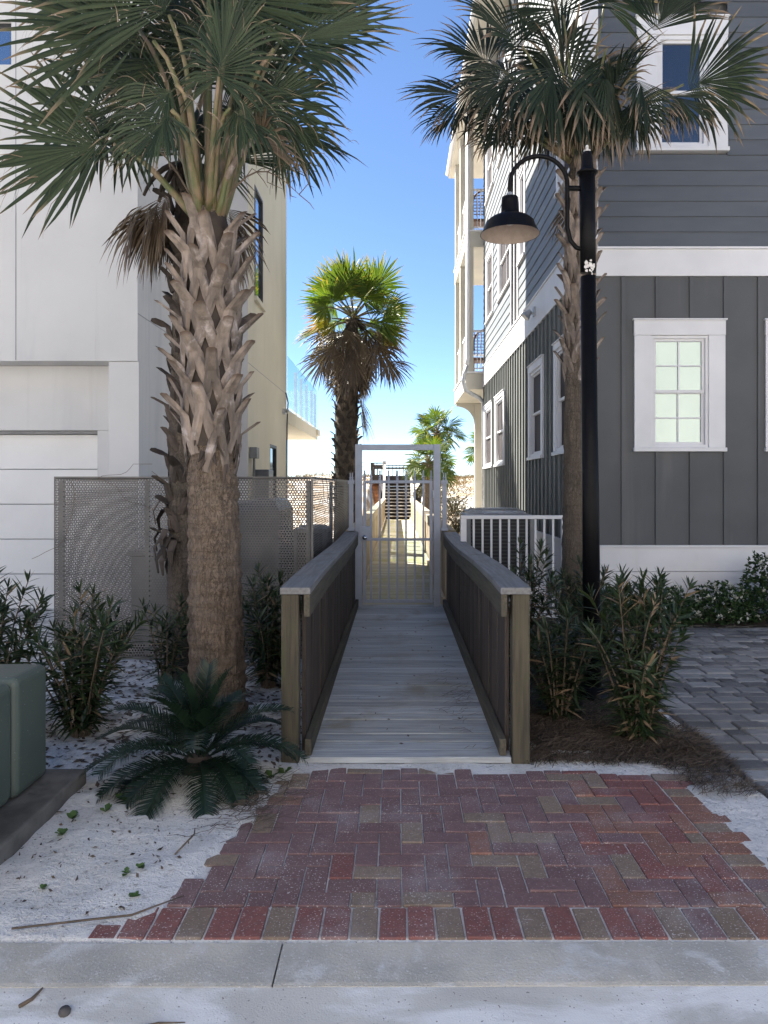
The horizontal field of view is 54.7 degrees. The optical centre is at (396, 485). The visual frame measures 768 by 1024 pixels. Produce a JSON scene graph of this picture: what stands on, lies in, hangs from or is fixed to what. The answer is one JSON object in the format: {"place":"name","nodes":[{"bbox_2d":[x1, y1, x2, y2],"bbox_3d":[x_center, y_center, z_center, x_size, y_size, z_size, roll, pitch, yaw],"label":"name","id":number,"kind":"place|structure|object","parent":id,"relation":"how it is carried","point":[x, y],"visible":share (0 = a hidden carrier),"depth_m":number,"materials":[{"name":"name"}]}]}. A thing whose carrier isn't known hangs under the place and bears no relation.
{"place":"outdoors","nodes":[
{"label":"outdoors","id":0,"kind":"place"},
{"bbox_2d":[238,497,293,643],"bbox_3d":[-1.450,0.855,7.850,0.620,1.450,1.138,0,0,0],"label":"covered grill","id":1,"kind":"object","parent":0,"point":[265,543],"visible":0.2,"depth_m":7.33,"materials":[{"name":"plastic"}]},
{"bbox_2d":[288,471,473,530],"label":"dune grass","id":2,"kind":"structure","parent":0,"point":[469,477],"depth_m":37.05,"materials":[{"name":"beige plant"}]},
{"bbox_2d":[0,475,767,986],"bbox_3d":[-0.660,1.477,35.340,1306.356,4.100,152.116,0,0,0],"label":"sand ground","id":3,"kind":"structure","parent":0,"point":[96,885],"depth_m":3.39,"materials":[{"name":"white sand"}]},
{"bbox_2d":[0,565,56,663],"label":"oleander shrub","id":4,"kind":"object","parent":3,"relation":"on","point":[12,637],"visible":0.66,"depth_m":4.79,"materials":[{"name":"green plant"}]},
{"bbox_2d":[38,884,47,888],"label":"weed","id":5,"kind":"object","parent":3,"relation":"on","point":[42,886],"visible":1,"depth_m":2.94,"materials":[{"name":"green plant"}]},
{"bbox_2d":[0,664,85,864],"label":"transformer box","id":6,"kind":"object","parent":3,"relation":"on","point":[35,794],"visible":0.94,"depth_m":3.59,"materials":[{"name":"green metal"}]},
{"bbox_2d":[55,828,67,835],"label":"weed","id":7,"kind":"object","parent":3,"relation":"on","point":[62,831],"visible":1,"depth_m":3.39,"materials":[{"name":"green plant"}]},
{"bbox_2d":[66,810,78,818],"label":"weed","id":8,"kind":"object","parent":3,"relation":"on","point":[72,814],"visible":1,"depth_m":3.56,"materials":[{"name":"green plant"}]},
{"bbox_2d":[12,578,152,740],"bbox_3d":[-2.030,1.103,4.749,0.816,1.004,0.759,0,0,31],"label":"oleander shrub","id":9,"kind":"object","parent":3,"relation":"on","point":[82,712],"visible":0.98,"depth_m":4.68,"materials":[{"name":"green plant"}]},
{"bbox_2d":[11,895,183,929],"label":"dry stalk","id":10,"kind":"object","parent":3,"relation":"on","point":[74,921],"visible":1,"depth_m":2.71,"materials":[{"name":"brown plant"}]},
{"bbox_2d":[100,803,111,811],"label":"weed","id":11,"kind":"object","parent":3,"relation":"on","point":[108,806],"visible":1,"depth_m":3.63,"materials":[{"name":"green plant"}]},
{"bbox_2d":[115,793,132,799],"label":"weed","id":12,"kind":"object","parent":3,"relation":"on","point":[117,796],"visible":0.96,"depth_m":3.75,"materials":[{"name":"green plant"}]},
{"bbox_2d":[121,867,130,875],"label":"weed","id":13,"kind":"object","parent":3,"relation":"on","point":[126,869],"visible":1,"depth_m":3.02,"materials":[{"name":"green plant"}]},
{"bbox_2d":[129,890,140,896],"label":"weed","id":14,"kind":"object","parent":3,"relation":"on","point":[134,894],"visible":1,"depth_m":2.87,"materials":[{"name":"green plant"}]},
{"bbox_2d":[136,862,144,867],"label":"weed","id":15,"kind":"object","parent":3,"relation":"on","point":[138,865],"visible":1,"depth_m":3.07,"materials":[{"name":"green plant"}]},
{"bbox_2d":[0,943,282,987],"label":"kerb","id":16,"kind":"structure","parent":3,"relation":"on","point":[155,965],"depth_m":2.48,"materials":[{"name":"concrete"}]},
{"bbox_2d":[0,0,319,616],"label":"stucco house","id":17,"kind":"structure","parent":3,"relation":"on","point":[82,376],"depth_m":9.41,"materials":[{"name":"white paint"}]},
{"bbox_2d":[0,24,10,64],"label":"window","id":18,"kind":"structure","parent":17,"relation":"in","point":[5,36],"depth_m":9.17,"materials":[{"name":"blue glass"}]},
{"bbox_2d":[0,435,96,608],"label":"garage door","id":19,"kind":"structure","parent":17,"relation":"in","point":[26,496],"depth_m":9.61,"materials":[{"name":"white metal"}]},
{"bbox_2d":[254,184,265,311],"bbox_3d":[-2.535,-4.330,13.650,0.110,2.080,0.900,0,0,0],"label":"window","id":20,"kind":"structure","parent":17,"relation":"in","point":[258,296],"depth_m":13.80,"materials":[{"name":"blue glass"}]},
{"bbox_2d":[270,444,276,496],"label":"window","id":21,"kind":"structure","parent":17,"relation":"in","point":[273,449],"depth_m":15.54,"materials":[{"name":"black glass"}]},
{"bbox_2d":[131,592,188,687],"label":"oleander shrub","id":22,"kind":"object","parent":3,"relation":"on","point":[173,649],"visible":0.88,"depth_m":5.72,"materials":[{"name":"green plant"}]},
{"bbox_2d":[0,0,365,680],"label":"cabbage palm","id":23,"kind":"object","parent":3,"relation":"on","point":[154,241],"visible":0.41,"depth_m":6.09,"materials":[{"name":"green plant"}]},
{"bbox_2d":[174,829,194,854],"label":"twig","id":24,"kind":"object","parent":3,"relation":"on","point":[180,848],"visible":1,"depth_m":3.23,"materials":[{"name":"wood"}]},
{"bbox_2d":[77,618,301,652],"bbox_3d":[-1.952,1.553,7.960,2.315,0.021,2.200,0,0,0],"label":"mulch bed","id":25,"kind":"object","parent":3,"relation":"on","point":[155,644],"visible":0.02,"depth_m":7.13,"materials":[{"name":"soil"}]},
{"bbox_2d":[127,545,166,643],"bbox_3d":[-2.410,1.110,7.600,0.480,0.940,0.680,0,0,0],"label":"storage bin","id":26,"kind":"object","parent":25,"relation":"on","point":[144,590],"visible":0.11,"depth_m":7.30,"materials":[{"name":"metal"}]},
{"bbox_2d":[293,524,332,620],"bbox_3d":[-0.980,1.032,8.700,0.400,1.136,0.660,0,0,0],"label":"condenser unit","id":27,"kind":"object","parent":25,"relation":"on","point":[313,543],"visible":0.13,"depth_m":8.42,"materials":[{"name":"metal"}]},
{"bbox_2d":[79,658,311,819],"bbox_3d":[-1.098,1.353,3.996,1.180,0.819,1.234,0,0,-28],"label":"sago palm","id":28,"kind":"object","parent":3,"relation":"on","point":[194,720],"visible":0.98,"depth_m":3.90,"materials":[{"name":"green plant"}]},
{"bbox_2d":[54,477,348,659],"bbox_3d":[-1.952,0.789,9.302,2.375,1.741,5.004,0,0,0],"label":"perforated fence","id":29,"kind":"object","parent":3,"relation":"on","point":[60,556],"visible":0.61,"depth_m":6.80,"materials":[{"name":"metal"}]},
{"bbox_2d":[32,466,338,558],"bbox_3d":[-1.499,0.228,7.737,1.462,0.891,3.874,0,0,42],"label":"dry vine","id":30,"kind":"object","parent":29,"relation":"attached to","point":[335,482],"visible":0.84,"depth_m":6.79,"materials":[{"name":"brown plant"}]},
{"bbox_2d":[0,0,418,729],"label":"cabbage palm","id":31,"kind":"object","parent":3,"relation":"on","point":[208,324],"visible":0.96,"depth_m":4.80,"materials":[{"name":"green plant"}]},
{"bbox_2d":[3,619,474,914],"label":"leaf litter","id":32,"kind":"object","parent":3,"relation":"on","point":[127,739],"visible":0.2,"depth_m":4.68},
{"bbox_2d":[242,561,301,688],"bbox_3d":[-1.010,1.109,5.862,0.725,1.007,0.666,0,0,32],"label":"oleander shrub","id":33,"kind":"object","parent":3,"relation":"on","point":[267,669],"visible":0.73,"depth_m":5.82,"materials":[{"name":"green plant"}]},
{"bbox_2d":[266,770,280,777],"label":"weed","id":34,"kind":"object","parent":3,"relation":"on","point":[268,772],"visible":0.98,"depth_m":4.06,"materials":[{"name":"green plant"}]},
{"bbox_2d":[278,766,291,772],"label":"weed","id":35,"kind":"object","parent":3,"relation":"on","point":[283,771],"visible":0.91,"depth_m":4.13,"materials":[{"name":"green plant"}]},
{"bbox_2d":[293,246,416,542],"bbox_3d":[-1.073,-2.019,18.005,2.929,7.439,2.941,0,0,-32],"label":"fan palm","id":36,"kind":"object","parent":3,"relation":"on","point":[348,361],"visible":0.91,"depth_m":17.60,"materials":[{"name":"green plant"}]},
{"bbox_2d":[346,498,385,593],"bbox_3d":[-0.581,1.153,21.804,0.178,1.135,24.192,0,0,0],"label":"wooden railing","id":37,"kind":"object","parent":3,"relation":"on","point":[375,520],"visible":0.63,"depth_m":17.15,"materials":[{"name":"brown wood"}]},
{"bbox_2d":[372,483,378,503],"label":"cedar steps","id":38,"kind":"structure","parent":3,"relation":"on","point":[375,490],"depth_m":37.13,"materials":[{"name":"brown wood"}]},
{"bbox_2d":[0,986,767,1023],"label":"road","id":39,"kind":"structure","parent":3,"relation":"on","point":[488,1005],"depth_m":2.31,"materials":[{"name":"concrete"}]},
{"bbox_2d":[18,987,42,1007],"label":"twig","id":40,"kind":"object","parent":39,"relation":"on","point":[27,1001],"visible":1,"depth_m":2.32,"materials":[{"name":"brown wood"}]},
{"bbox_2d":[58,1005,70,1017],"bbox_3d":[-1.020,1.615,2.280,0.038,0.022,0.036,0,0,0],"label":"pebble","id":41,"kind":"object","parent":39,"relation":"on","point":[64,1011],"visible":1,"depth_m":2.27,"materials":[{"name":"stone"}]},
{"bbox_2d":[150,1022,184,1023],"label":"twig","id":42,"kind":"object","parent":39,"relation":"on","point":[166,1022],"visible":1,"depth_m":2.24,"materials":[{"name":"wood"}]},
{"bbox_2d":[370,461,421,496],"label":"viewing platform","id":43,"kind":"structure","parent":3,"relation":"on","point":[377,467],"depth_m":40.04,"materials":[{"name":"white wood"}]},
{"bbox_2d":[382,464,412,518],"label":"dune stairs","id":44,"kind":"structure","parent":3,"relation":"on","point":[401,503],"depth_m":35.50,"materials":[{"name":"grey wood"}]},
{"bbox_2d":[362,519,442,604],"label":"boardwalk","id":45,"kind":"structure","parent":3,"relation":"on","point":[401,567],"depth_m":13.64,"materials":[{"name":"beige wood"}]},
{"bbox_2d":[410,498,455,603],"bbox_3d":[0.681,1.153,21.804,0.178,1.135,24.192,0,0,0],"label":"wooden railing","id":46,"kind":"object","parent":45,"relation":"on","point":[426,548],"visible":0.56,"depth_m":14.96,"materials":[{"name":"brown wood"}]},
{"bbox_2d":[300,605,510,763],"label":"boardwalk","id":47,"kind":"structure","parent":3,"relation":"on","point":[347,733],"depth_m":5.42,"materials":[{"name":"grey wood"}]},
{"bbox_2d":[280,532,358,762],"bbox_3d":[-0.581,1.149,6.902,0.178,1.141,5.297,0,0,0],"label":"wooden railing","id":48,"kind":"object","parent":47,"relation":"on","point":[322,583],"visible":0.98,"depth_m":4.76,"materials":[{"name":"brown wood"}]},
{"bbox_2d":[348,472,354,530],"bbox_3d":[-0.589,0.207,9.580,0.084,0.754,0.084,0,0,0],"label":"fence post","id":49,"kind":"object","parent":48,"relation":"on","point":[350,483],"visible":1,"depth_m":9.55,"materials":[{"name":"metal"}]},
{"bbox_2d":[355,444,439,606],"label":"metal gate","id":50,"kind":"structure","parent":47,"relation":"on","point":[364,531],"depth_m":9.58,"materials":[{"name":"metal"}]},
{"bbox_2d":[443,532,530,763],"bbox_3d":[0.681,1.147,6.902,0.178,1.146,5.297,0,0,0],"label":"wooden railing","id":51,"kind":"object","parent":47,"relation":"on","point":[476,609],"visible":0.98,"depth_m":4.80,"materials":[{"name":"brown wood"}]},
{"bbox_2d":[441,472,447,530],"bbox_3d":[0.616,0.207,9.580,0.084,0.754,0.084,0,0,0],"label":"fence post","id":52,"kind":"object","parent":51,"relation":"on","point":[444,482],"visible":1,"depth_m":9.55,"materials":[{"name":"metal"}]},
{"bbox_2d":[401,433,458,509],"bbox_3d":[1.144,-0.033,25.025,2.052,3.641,2.056,0,0,0],"label":"cabbage palm","id":53,"kind":"object","parent":3,"relation":"on","point":[426,466],"visible":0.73,"depth_m":24.84,"materials":[{"name":"green plant"}]},
{"bbox_2d":[404,474,461,497],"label":"dune bush","id":54,"kind":"object","parent":3,"relation":"on","point":[420,491],"visible":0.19,"depth_m":32.95,"materials":[{"name":"green plant"}]},
{"bbox_2d":[405,404,469,516],"bbox_3d":[1.622,-0.948,28.982,2.577,4.643,2.382,0,0,0],"label":"cabbage palm","id":55,"kind":"object","parent":3,"relation":"on","point":[435,415],"visible":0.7,"depth_m":28.81,"materials":[{"name":"green plant"}]},
{"bbox_2d":[440,487,472,533],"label":"dune bush","id":56,"kind":"object","parent":3,"relation":"on","point":[455,524],"visible":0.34,"depth_m":24.45,"materials":[{"name":"green plant"}]},
{"bbox_2d":[440,478,473,512],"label":"dune bush","id":57,"kind":"object","parent":3,"relation":"on","point":[452,505],"visible":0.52,"depth_m":29.81,"materials":[{"name":"green plant"}]},
{"bbox_2d":[167,643,767,842],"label":"pine straw","id":58,"kind":"object","parent":3,"relation":"on","point":[700,753],"visible":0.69,"depth_m":4.39,"materials":[{"name":"brown plant"}]},
{"bbox_2d":[461,431,473,466],"bbox_3d":[3.725,-0.850,31.020,2.145,3.742,2.272,0,0,-27],"label":"cabbage palm","id":59,"kind":"object","parent":3,"relation":"on","point":[470,457],"visible":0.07,"depth_m":31.29,"materials":[{"name":"green plant"}]},
{"bbox_2d":[273,942,767,986],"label":"kerb","id":60,"kind":"structure","parent":3,"relation":"on","point":[499,964],"depth_m":2.48,"materials":[{"name":"concrete"}]},
{"bbox_2d":[528,578,545,612],"bbox_3d":[1.385,1.430,10.500,0.930,0.440,2.600,0,0,0],"label":"equipment stand","id":61,"kind":"object","parent":3,"relation":"on","point":[541,586],"visible":0.07,"depth_m":9.20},
{"bbox_2d":[463,507,525,511],"bbox_3d":[1.460,0.772,11.200,0.860,0.856,0.860,0,0,0],"label":"condenser unit","id":62,"kind":"object","parent":61,"relation":"on","point":[492,509],"visible":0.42,"depth_m":10.93,"materials":[{"name":"metal"}]},
{"bbox_2d":[460,511,533,580],"bbox_3d":[1.300,0.772,9.750,0.860,0.856,0.860,0,0,0],"label":"condenser unit","id":63,"kind":"object","parent":61,"relation":"on","point":[504,537],"visible":0.46,"depth_m":9.37,"materials":[{"name":"metal"}]},
{"bbox_2d":[398,0,767,640],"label":"cabbage palm","id":64,"kind":"object","parent":3,"relation":"on","point":[566,123],"visible":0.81,"depth_m":7.03,"materials":[{"name":"green plant"}]},
{"bbox_2d":[509,614,693,757],"bbox_3d":[1.290,1.598,6.715,1.180,0.083,4.870,0,0,0],"label":"planting bed","id":65,"kind":"object","parent":3,"relation":"on","point":[589,713],"visible":0.09,"depth_m":4.83,"materials":[{"name":"soil"}]},
{"bbox_2d":[460,515,562,617],"bbox_3d":[1.308,0.993,8.300,1.189,1.315,0.064,0,0,0],"label":"picket railing","id":66,"kind":"object","parent":65,"relation":"on","point":[463,527],"visible":0.3,"depth_m":8.29,"materials":[{"name":"white metal"}]},
{"bbox_2d":[466,536,565,658],"bbox_3d":[1.044,1.026,6.587,0.921,1.133,0.733,0,0,0],"label":"oleander shrub","id":67,"kind":"object","parent":65,"relation":"on","point":[529,575],"visible":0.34,"depth_m":6.58,"materials":[{"name":"green plant"}]},
{"bbox_2d":[480,145,607,700],"bbox_3d":[1.096,-0.410,5.500,0.953,4.222,0.438,0,0,0],"label":"street lamp","id":68,"kind":"object","parent":65,"relation":"on","point":[510,223],"visible":0.94,"depth_m":5.45,"materials":[{"name":"black metal"}]},
{"bbox_2d":[509,599,619,720],"bbox_3d":[1.081,1.204,5.034,0.898,0.888,0.626,0,0,0],"label":"oleander shrub","id":69,"kind":"object","parent":65,"relation":"on","point":[555,691],"visible":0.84,"depth_m":4.97,"materials":[{"name":"green plant"}]},
{"bbox_2d":[531,555,618,662],"bbox_3d":[1.612,1.101,6.509,0.768,0.984,0.784,0,0,36],"label":"oleander shrub","id":70,"kind":"object","parent":65,"relation":"on","point":[580,586],"visible":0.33,"depth_m":6.46,"materials":[{"name":"green plant"}]},
{"bbox_2d":[537,597,620,683],"bbox_3d":[1.459,1.234,5.787,0.664,0.719,0.604,0,0,36],"label":"oleander shrub","id":71,"kind":"object","parent":65,"relation":"on","point":[560,608],"visible":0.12,"depth_m":5.76,"materials":[{"name":"green plant"}]},
{"bbox_2d":[573,563,700,745],"bbox_3d":[1.479,1.051,4.563,0.780,1.113,0.777,0,0,16],"label":"oleander shrub","id":72,"kind":"object","parent":65,"relation":"on","point":[638,704],"visible":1,"depth_m":4.54,"materials":[{"name":"green plant"}]},
{"bbox_2d":[446,0,767,612],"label":"house","id":73,"kind":"structure","parent":3,"relation":"on","point":[682,354],"depth_m":9.20,"materials":[{"name":"grey wood"}]},
{"bbox_2d":[474,191,483,226],"bbox_3d":[2.331,-7.346,20.239,0.658,1.190,0.678,0,0,0],"label":"balcony railing","id":74,"kind":"object","parent":73,"relation":"on","point":[475,220],"visible":0.15,"depth_m":19.98,"materials":[{"name":"grey metal"}]},
{"bbox_2d":[474,329,483,363],"bbox_3d":[2.361,-3.606,20.239,0.658,1.190,0.678,0,0,0],"label":"balcony railing","id":75,"kind":"object","parent":73,"relation":"on","point":[475,358],"visible":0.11,"depth_m":19.99,"materials":[{"name":"grey metal"}]},
{"bbox_2d":[483,400,491,468],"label":"window","id":76,"kind":"structure","parent":73,"relation":"in","point":[487,409],"depth_m":18.91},
{"bbox_2d":[484,243,493,324],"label":"window","id":77,"kind":"structure","parent":73,"relation":"in","point":[489,258],"depth_m":18.62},
{"bbox_2d":[484,117,493,205],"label":"window","id":78,"kind":"structure","parent":73,"relation":"in","point":[489,170],"depth_m":18.69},
{"bbox_2d":[493,389,504,466],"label":"window","id":79,"kind":"structure","parent":73,"relation":"in","point":[499,400],"depth_m":16.83,"materials":[{"name":"white wood"}]},
{"bbox_2d":[496,244,509,303],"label":"window","id":80,"kind":"structure","parent":73,"relation":"in","point":[503,250],"depth_m":16.36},
{"bbox_2d":[496,42,513,168],"bbox_3d":[2.302,-8.025,15.800,0.115,1.750,1.940,0,0,0],"label":"window","id":81,"kind":"structure","parent":73,"relation":"in","point":[499,159],"depth_m":16.06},
{"bbox_2d":[516,162,525,266],"bbox_3d":[2.302,-4.960,13.575,0.115,1.720,0.790,0,0,0],"label":"window","id":82,"kind":"structure","parent":73,"relation":"in","point":[521,176],"depth_m":13.78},
{"bbox_2d":[516,0,527,84],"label":"window","id":83,"kind":"structure","parent":73,"relation":"in","point":[520,6],"depth_m":13.75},
{"bbox_2d":[526,354,543,460],"bbox_3d":[2.302,-1.240,12.230,0.115,1.620,1.300,0,0,0],"label":"window","id":84,"kind":"structure","parent":73,"relation":"in","point":[536,368],"depth_m":12.40,"materials":[{"name":"white wood"}]},
{"bbox_2d":[551,335,564,455],"bbox_3d":[2.302,-1.240,10.200,0.115,1.620,1.200,0,0,0],"label":"window","id":85,"kind":"structure","parent":73,"relation":"in","point":[558,380],"depth_m":10.62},
{"bbox_2d":[554,41,573,197],"bbox_3d":[2.302,-4.960,10.100,0.115,1.720,1.040,0,0,0],"label":"window","id":86,"kind":"structure","parent":73,"relation":"in","point":[558,179],"depth_m":10.37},
{"bbox_2d":[632,318,727,451],"bbox_3d":[3.499,-1.240,9.203,1.163,1.643,0.115,0,0,0],"label":"window","id":87,"kind":"structure","parent":73,"relation":"in","point":[679,363],"depth_m":9.19,"materials":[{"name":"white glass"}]},
{"bbox_2d":[635,14,729,153],"bbox_3d":[3.531,-4.971,9.203,1.163,1.681,0.115,0,0,0],"label":"window","id":88,"kind":"structure","parent":73,"relation":"in","point":[672,65],"depth_m":9.19,"materials":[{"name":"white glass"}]},
{"bbox_2d":[763,318,767,451],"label":"window","id":89,"kind":"structure","parent":73,"relation":"in","point":[766,319],"depth_m":9.17,"materials":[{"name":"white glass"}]},
{"bbox_2d":[550,613,767,625],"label":"hedge bed","id":90,"kind":"object","parent":3,"relation":"on","point":[764,623],"visible":0.1,"depth_m":8.49,"materials":[{"name":"soil"}]},
{"bbox_2d":[601,588,643,622],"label":"hedge shrub","id":91,"kind":"object","parent":90,"relation":"on","point":[614,607],"visible":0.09,"depth_m":8.50,"materials":[{"name":"green plant"}]},
{"bbox_2d":[631,585,703,626],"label":"hedge shrub","id":92,"kind":"object","parent":90,"relation":"on","point":[691,609],"visible":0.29,"depth_m":8.44,"materials":[{"name":"green plant"}]},
{"bbox_2d":[685,580,760,625],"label":"hedge shrub","id":93,"kind":"object","parent":90,"relation":"on","point":[730,611],"visible":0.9,"depth_m":8.47,"materials":[{"name":"green plant"}]},
{"bbox_2d":[734,550,767,622],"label":"hedge shrub","id":94,"kind":"object","parent":90,"relation":"on","point":[760,593],"visible":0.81,"depth_m":8.63,"materials":[{"name":"green plant"}]},
{"bbox_2d":[287,0,483,476],"label":"sky","id":95,"kind":"structure","parent":0,"point":[401,203],"materials":[{"name":"blue"}]},
{"bbox_2d":[88,768,767,939],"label":"brick paving","id":96,"kind":"structure","parent":0,"point":[685,866],"depth_m":3.12,"materials":[{"name":"brick"}]},
{"bbox_2d":[602,626,767,798],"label":"driveway","id":97,"kind":"structure","parent":0,"point":[722,688],"depth_m":5.81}
]}

